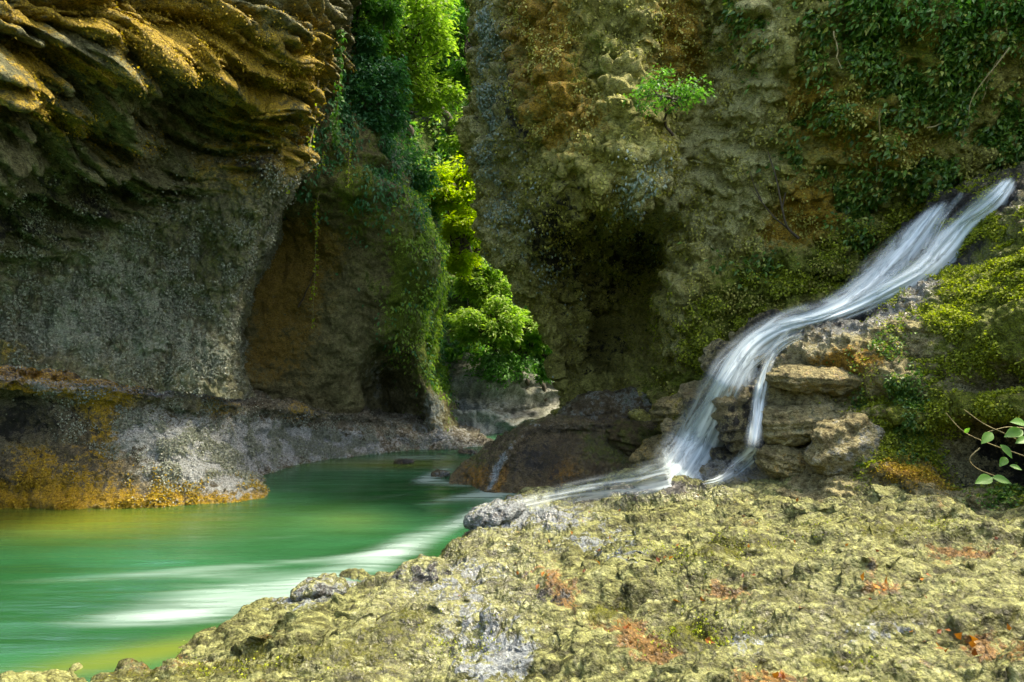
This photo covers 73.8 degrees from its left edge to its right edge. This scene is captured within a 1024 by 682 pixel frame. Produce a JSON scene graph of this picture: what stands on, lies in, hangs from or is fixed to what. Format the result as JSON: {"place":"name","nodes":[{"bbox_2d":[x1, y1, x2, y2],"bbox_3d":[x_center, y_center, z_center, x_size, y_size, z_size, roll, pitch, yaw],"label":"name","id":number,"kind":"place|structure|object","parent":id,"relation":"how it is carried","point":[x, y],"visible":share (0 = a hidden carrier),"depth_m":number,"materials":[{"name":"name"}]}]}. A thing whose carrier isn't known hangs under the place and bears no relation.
{"place":"outdoors","nodes":[
{"label":"outdoors","id":0,"kind":"place"},
{"bbox_2d":[0,0,361,399],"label":"cliff","id":1,"kind":"structure","parent":0,"point":[82,57],"depth_m":11.91,"materials":[{"name":"grey stone"}]},
{"bbox_2d":[0,74,318,400],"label":"lichen","id":2,"kind":"object","parent":1,"relation":"attached to","point":[167,294],"visible":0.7,"depth_m":12.95},
{"bbox_2d":[1,0,356,216],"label":"cliff moss","id":3,"kind":"object","parent":1,"relation":"attached to","point":[50,114],"visible":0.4,"depth_m":10.28,"materials":[{"name":"brown plant"}]},
{"bbox_2d":[306,80,319,151],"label":"hanging vine","id":4,"kind":"object","parent":1,"relation":"hanging from","point":[309,144],"visible":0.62,"depth_m":13.00,"materials":[{"name":"green plant"}]},
{"bbox_2d":[328,29,346,146],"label":"hanging vine","id":5,"kind":"object","parent":1,"relation":"hanging from","point":[339,33],"visible":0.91,"depth_m":14.30,"materials":[{"name":"green plant"}]},
{"bbox_2d":[294,12,424,247],"bbox_3d":[-4.418,-8.171,19.596,4.331,11.669,8.924,0,0,0],"label":"hanging foliage","id":6,"kind":"object","parent":1,"relation":"hanging from","point":[390,141],"visible":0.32,"depth_m":16.45,"materials":[{"name":"green plant"}]},
{"bbox_2d":[350,0,406,54],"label":"tree","id":7,"kind":"object","parent":1,"relation":"on","point":[378,13],"visible":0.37,"depth_m":17.11,"materials":[{"name":"green plant"}]},
{"bbox_2d":[343,26,414,140],"bbox_3d":[-3.483,-6.003,16.949,2.151,3.319,2.050,0,0,43],"label":"tree","id":8,"kind":"object","parent":1,"relation":"on","point":[384,77],"visible":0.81,"depth_m":16.61,"materials":[{"name":"green plant"}]},
{"bbox_2d":[0,365,493,509],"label":"cliff foot","id":9,"kind":"object","parent":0,"point":[26,435],"visible":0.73,"depth_m":13.02},
{"bbox_2d":[0,456,269,509],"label":"golden moss","id":10,"kind":"object","parent":9,"relation":"on","point":[66,507],"visible":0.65,"depth_m":12.38,"materials":[{"name":"yellow plant"}]},
{"bbox_2d":[3,374,479,507],"bbox_3d":[-4.888,1.944,16.624,5.066,3.388,13.691,0,0,35],"label":"lichen","id":11,"kind":"object","parent":9,"relation":"attached to","point":[210,448],"visible":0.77,"depth_m":13.84},
{"bbox_2d":[0,433,516,681],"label":"river","id":12,"kind":"structure","parent":0,"point":[92,591],"depth_m":9.72,"materials":[{"name":"green liquid"}]},
{"bbox_2d":[431,469,449,476],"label":"river stone","id":13,"kind":"object","parent":12,"relation":"in","point":[439,473],"visible":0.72,"depth_m":15.06,"materials":[{"name":"grey stone"}]},
{"bbox_2d":[457,448,476,453],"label":"river stone","id":14,"kind":"object","parent":12,"relation":"in","point":[466,451],"visible":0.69,"depth_m":18.19,"materials":[{"name":"grey stone"}]},
{"bbox_2d":[449,414,657,492],"bbox_3d":[1.212,2.527,15.086,5.153,1.946,3.977,0,0,0],"label":"boulder","id":15,"kind":"object","parent":12,"relation":"in","point":[555,450],"visible":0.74,"depth_m":13.80,"materials":[{"name":"brown stone"}]},
{"bbox_2d":[557,386,651,419],"bbox_3d":[2.303,1.581,15.640,2.594,1.138,1.856,0,0,0],"label":"rock ledge","id":16,"kind":"object","parent":15,"relation":"on","point":[595,405],"visible":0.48,"depth_m":14.89,"materials":[{"name":"grey stone"}]},
{"bbox_2d":[243,31,458,430],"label":"canyon wall","id":17,"kind":"structure","parent":0,"point":[332,359],"depth_m":17.78,"materials":[{"name":"stone"}]},
{"bbox_2d":[298,272,314,307],"bbox_3d":[-5.322,-1.342,17.673,0.520,0.961,0.072,0,0,12],"label":"dead stick","id":18,"kind":"object","parent":17,"relation":"attached to","point":[305,291],"visible":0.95,"depth_m":17.67,"materials":[{"name":"brown wood"}]},
{"bbox_2d":[310,151,324,328],"bbox_3d":[-4.700,-2.308,16.513,0.271,3.984,2.465,0,0,-21],"label":"hanging vine","id":19,"kind":"object","parent":17,"relation":"hanging from","point":[316,221],"visible":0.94,"depth_m":16.60,"materials":[{"name":"green plant"}]},
{"bbox_2d":[345,99,353,187],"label":"hanging vine","id":20,"kind":"object","parent":17,"relation":"hanging from","point":[348,185],"visible":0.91,"depth_m":15.90,"materials":[{"name":"green plant"}]},
{"bbox_2d":[284,29,462,431],"bbox_3d":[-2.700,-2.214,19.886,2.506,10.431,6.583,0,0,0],"label":"hanging foliage","id":21,"kind":"object","parent":17,"relation":"attached to","point":[431,229],"visible":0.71,"depth_m":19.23,"materials":[{"name":"green plant"}]},
{"bbox_2d":[355,0,461,135],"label":"tree","id":22,"kind":"object","parent":17,"relation":"on","point":[425,26],"visible":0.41,"depth_m":21.04,"materials":[{"name":"green plant"}]},
{"bbox_2d":[396,133,443,198],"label":"tree","id":23,"kind":"object","parent":17,"relation":"on","point":[424,177],"visible":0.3,"depth_m":19.12,"materials":[{"name":"green plant"}]},
{"bbox_2d":[397,63,468,135],"bbox_3d":[-2.966,-8.049,24.255,3.220,2.422,6.493,0,0,0],"label":"tree","id":24,"kind":"object","parent":17,"relation":"on","point":[428,100],"visible":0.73,"depth_m":22.11,"materials":[{"name":"green plant"}]},
{"bbox_2d":[399,0,560,434],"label":"hillside","id":25,"kind":"structure","parent":0,"point":[494,410],"depth_m":22.86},
{"bbox_2d":[421,0,468,134],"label":"tree","id":26,"kind":"object","parent":25,"relation":"on","point":[448,130],"visible":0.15,"depth_m":24.78,"materials":[{"name":"green plant"}]},
{"bbox_2d":[426,151,476,221],"bbox_3d":[-1.833,-4.958,23.437,2.630,2.331,6.269,0,0,0],"label":"tree","id":27,"kind":"object","parent":25,"relation":"on","point":[456,194],"visible":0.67,"depth_m":21.21,"materials":[{"name":"green plant"}]},
{"bbox_2d":[436,107,466,166],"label":"tree","id":28,"kind":"object","parent":25,"relation":"on","point":[453,143],"visible":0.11,"depth_m":23.82,"materials":[{"name":"green plant"}]},
{"bbox_2d":[438,204,483,299],"bbox_3d":[-1.464,-2.883,22.870,1.707,2.763,5.593,0,0,0],"label":"tree","id":29,"kind":"object","parent":25,"relation":"on","point":[463,259],"visible":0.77,"depth_m":20.63,"materials":[{"name":"green plant"}]},
{"bbox_2d":[448,0,473,105],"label":"tree","id":30,"kind":"object","parent":25,"relation":"on","point":[459,67],"visible":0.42,"depth_m":22.33,"materials":[{"name":"green plant"}]},
{"bbox_2d":[400,0,533,375],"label":"undergrowth","id":31,"kind":"object","parent":25,"relation":"on","point":[458,350],"depth_m":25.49,"materials":[{"name":"green plant"}]},
{"bbox_2d":[451,257,512,317],"bbox_3d":[-1.188,-1.626,23.494,2.141,3.074,2.556,0,0,-33],"label":"tree","id":32,"kind":"object","parent":25,"relation":"on","point":[478,288],"visible":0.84,"depth_m":22.79,"materials":[{"name":"green plant"}]},
{"bbox_2d":[445,294,528,373],"bbox_3d":[-0.762,-0.143,21.630,2.727,2.737,2.386,0,0,0],"label":"tree","id":33,"kind":"object","parent":25,"relation":"on","point":[487,329],"visible":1,"depth_m":21.15,"materials":[{"name":"green plant"}]},
{"bbox_2d":[462,347,538,393],"bbox_3d":[-0.370,0.886,22.128,2.669,1.756,2.180,0,0,0],"label":"tree","id":34,"kind":"object","parent":25,"relation":"on","point":[502,366],"visible":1,"depth_m":21.81,"materials":[{"name":"green plant"}]},
{"bbox_2d":[497,281,528,312],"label":"tree","id":35,"kind":"object","parent":25,"relation":"on","point":[511,298],"visible":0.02,"depth_m":25.16,"materials":[{"name":"green plant"}]},
{"bbox_2d":[489,308,551,385],"bbox_3d":[0.493,0.216,22.428,2.235,2.741,2.350,0,0,-41],"label":"tree","id":36,"kind":"object","parent":25,"relation":"on","point":[528,338],"visible":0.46,"depth_m":22.19,"materials":[{"name":"green plant"}]},
{"bbox_2d":[525,342,553,401],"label":"tree","id":37,"kind":"object","parent":25,"relation":"on","point":[541,378],"visible":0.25,"depth_m":22.73,"materials":[{"name":"green plant"}]},
{"bbox_2d":[0,465,1023,681],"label":"rock shelf","id":38,"kind":"object","parent":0,"point":[972,584],"visible":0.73,"depth_m":5.32,"materials":[{"name":"beige stone"}]},
{"bbox_2d":[290,573,349,601],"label":"shore rock","id":39,"kind":"object","parent":38,"relation":"on","point":[325,585],"visible":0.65,"depth_m":7.09,"materials":[{"name":"beige stone"}]},
{"bbox_2d":[381,554,451,584],"bbox_3d":[-0.995,2.494,7.157,0.738,0.452,0.544,0,0,0],"label":"shore rock","id":40,"kind":"object","parent":38,"relation":"on","point":[420,568],"visible":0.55,"depth_m":7.00,"materials":[{"name":"beige stone"}]},
{"bbox_2d":[463,498,525,529],"bbox_3d":[-0.237,2.353,9.265,0.868,0.406,0.641,0,0,0],"label":"shore rock","id":41,"kind":"object","parent":38,"relation":"on","point":[497,512],"visible":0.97,"depth_m":9.05,"materials":[{"name":"grey stone"}]},
{"bbox_2d":[109,512,1008,681],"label":"moss","id":42,"kind":"object","parent":38,"relation":"on","point":[652,641],"visible":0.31,"depth_m":5.00,"materials":[{"name":"plant"}]},
{"bbox_2d":[629,433,665,467],"bbox_3d":[3.023,2.102,13.176,1.586,0.932,1.196,0,0,0],"label":"rock ledge","id":43,"kind":"object","parent":38,"relation":"on","point":[649,451],"visible":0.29,"depth_m":12.88,"materials":[{"name":"stone"}]},
{"bbox_2d":[649,393,685,424],"bbox_3d":[3.461,1.343,13.257,1.558,0.686,1.129,0,0,0],"label":"rock ledge","id":44,"kind":"object","parent":43,"relation":"on","point":[663,408],"visible":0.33,"depth_m":12.93,"materials":[{"name":"stone"}]},
{"bbox_2d":[697,457,746,480],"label":"wet rock","id":45,"kind":"object","parent":38,"relation":"on","point":[711,469],"visible":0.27,"depth_m":10.87,"materials":[{"name":"grey stone"}]},
{"bbox_2d":[458,492,1010,678],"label":"leaf litter","id":46,"kind":"object","parent":38,"relation":"on","point":[776,675],"visible":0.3,"depth_m":4.42,"materials":[{"name":"brown plant"}]},
{"bbox_2d":[754,443,807,478],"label":"slope boulder","id":47,"kind":"object","parent":38,"relation":"on","point":[777,461],"visible":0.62,"depth_m":9.91,"materials":[{"name":"brown stone"}]},
{"bbox_2d":[760,402,839,446],"bbox_3d":[4.284,1.220,10.196,1.320,0.674,0.935,0,0,0],"label":"slope boulder","id":48,"kind":"object","parent":47,"relation":"on","point":[790,425],"visible":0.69,"depth_m":9.88,"materials":[{"name":"brown stone"}]},
{"bbox_2d":[804,412,884,477],"bbox_3d":[4.653,1.523,9.589,1.131,1.064,0.800,0,0,0],"label":"slope boulder","id":49,"kind":"object","parent":38,"relation":"on","point":[839,446],"visible":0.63,"depth_m":9.31,"materials":[{"name":"brown stone"}]},
{"bbox_2d":[455,0,1023,431],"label":"cliff wall","id":50,"kind":"structure","parent":0,"point":[772,84],"depth_m":13.19,"materials":[{"name":"stone"}]},
{"bbox_2d":[467,0,682,379],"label":"lichen","id":51,"kind":"object","parent":50,"relation":"attached to","point":[482,108],"visible":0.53,"depth_m":15.45,"materials":[{"name":"grey plant"}]},
{"bbox_2d":[605,419,661,455],"bbox_3d":[2.568,2.008,14.128,1.379,0.785,1.068,0,0,0],"label":"rock ledge","id":52,"kind":"object","parent":50,"relation":"on","point":[626,437],"visible":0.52,"depth_m":13.77,"materials":[{"name":"stone"}]},
{"bbox_2d":[623,63,716,135],"bbox_3d":[2.608,-4.178,11.734,1.538,0.800,1.790,0,0,-19],"label":"shrub","id":53,"kind":"object","parent":50,"relation":"on","point":[685,93],"visible":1,"depth_m":11.43,"materials":[{"name":"green plant"}]},
{"bbox_2d":[452,0,1023,419],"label":"cliff moss","id":54,"kind":"object","parent":50,"relation":"attached to","point":[688,168],"visible":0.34,"depth_m":13.19,"materials":[{"name":"green plant"}]},
{"bbox_2d":[749,152,799,238],"bbox_3d":[5.000,-2.767,13.016,1.147,1.601,0.344,0,0,-5],"label":"bare branch","id":55,"kind":"object","parent":50,"relation":"attached to","point":[785,223],"visible":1,"depth_m":12.99,"materials":[{"name":"brown plant"}]},
{"bbox_2d":[567,163,1011,427],"bbox_3d":[5.508,-0.881,14.462,12.486,5.894,4.696,0,0,44],"label":"moss","id":56,"kind":"object","parent":50,"relation":"attached to","point":[831,280],"visible":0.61,"depth_m":13.28,"materials":[{"name":"green plant"}]},
{"bbox_2d":[643,0,1023,290],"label":"ivy","id":57,"kind":"object","parent":50,"relation":"attached to","point":[958,91],"visible":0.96,"depth_m":11.89,"materials":[{"name":"green plant"}]},
{"bbox_2d":[871,106,885,204],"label":"hanging vine","id":58,"kind":"object","parent":57,"relation":"hanging from","point":[880,166],"visible":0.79,"depth_m":12.42,"materials":[{"name":"green plant"}]},
{"bbox_2d":[926,123,968,147],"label":"hanging vine","id":59,"kind":"object","parent":57,"relation":"hanging from","point":[964,135],"visible":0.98,"depth_m":11.97,"materials":[{"name":"green plant"}]},
{"bbox_2d":[960,47,1009,145],"bbox_3d":[7.944,-4.115,11.611,0.331,1.344,1.033,0,0,0],"label":"hanging vine","id":60,"kind":"object","parent":57,"relation":"hanging from","point":[962,139],"visible":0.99,"depth_m":11.44,"materials":[{"name":"brown plant"}]},
{"bbox_2d":[724,0,1023,45],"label":"ivy","id":61,"kind":"object","parent":50,"relation":"attached to","point":[1019,10],"visible":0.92,"depth_m":11.23,"materials":[{"name":"green plant"}]},
{"bbox_2d":[833,31,841,68],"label":"hanging vine","id":62,"kind":"object","parent":61,"relation":"hanging from","point":[837,48],"visible":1,"depth_m":11.62,"materials":[{"name":"green plant"}]},
{"bbox_2d":[982,10,1016,100],"bbox_3d":[8.141,-4.774,11.487,0.286,1.256,0.747,0,0,0],"label":"hanging vine","id":63,"kind":"object","parent":61,"relation":"hanging from","point":[1001,55],"visible":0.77,"depth_m":11.39,"materials":[{"name":"green plant"}]},
{"bbox_2d":[648,161,1023,514],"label":"rock slope","id":64,"kind":"structure","parent":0,"point":[829,342],"depth_m":9.69,"materials":[{"name":"stone"}]},
{"bbox_2d":[708,383,762,452],"bbox_3d":[3.609,1.223,10.922,0.938,1.135,0.647,0,0,0],"label":"wet rock","id":65,"kind":"object","parent":64,"relation":"on","point":[732,415],"visible":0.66,"depth_m":10.72,"materials":[{"name":"stone"}]},
{"bbox_2d":[729,339,780,379],"bbox_3d":[4.084,0.311,11.219,1.040,0.683,0.801,0,0,0],"label":"wet rock","id":66,"kind":"object","parent":64,"relation":"on","point":[760,366],"visible":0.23,"depth_m":10.89,"materials":[{"name":"grey stone"}]},
{"bbox_2d":[583,180,1012,497],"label":"waterfall","id":67,"kind":"structure","parent":64,"relation":"on","point":[692,454],"depth_m":10.82,"materials":[{"name":"liquid"}]},
{"bbox_2d":[765,363,863,396],"bbox_3d":[4.622,0.583,10.293,1.633,0.489,1.170,0,0,0],"label":"slope boulder","id":68,"kind":"object","parent":64,"relation":"on","point":[809,379],"visible":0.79,"depth_m":9.87,"materials":[{"name":"beige stone"}]},
{"bbox_2d":[811,162,1023,507],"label":"moss","id":69,"kind":"object","parent":64,"relation":"on","point":[966,299],"visible":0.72,"depth_m":9.17,"materials":[{"name":"green plant"}]},
{"bbox_2d":[866,452,976,495],"bbox_3d":[5.401,1.758,8.684,1.620,0.769,1.016,0,0,13],"label":"golden moss","id":70,"kind":"object","parent":64,"relation":"on","point":[914,468],"visible":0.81,"depth_m":8.78,"materials":[{"name":"brown plant"}]},
{"bbox_2d":[826,304,1023,513],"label":"moss","id":71,"kind":"object","parent":64,"relation":"on","point":[903,393],"visible":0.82,"depth_m":9.21,"materials":[{"name":"green plant"}]},
{"bbox_2d":[946,409,1023,483],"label":"leafy plant","id":72,"kind":"object","parent":64,"relation":"on","point":[988,436],"visible":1,"depth_m":6.28,"materials":[{"name":"green plant"}]}
]}

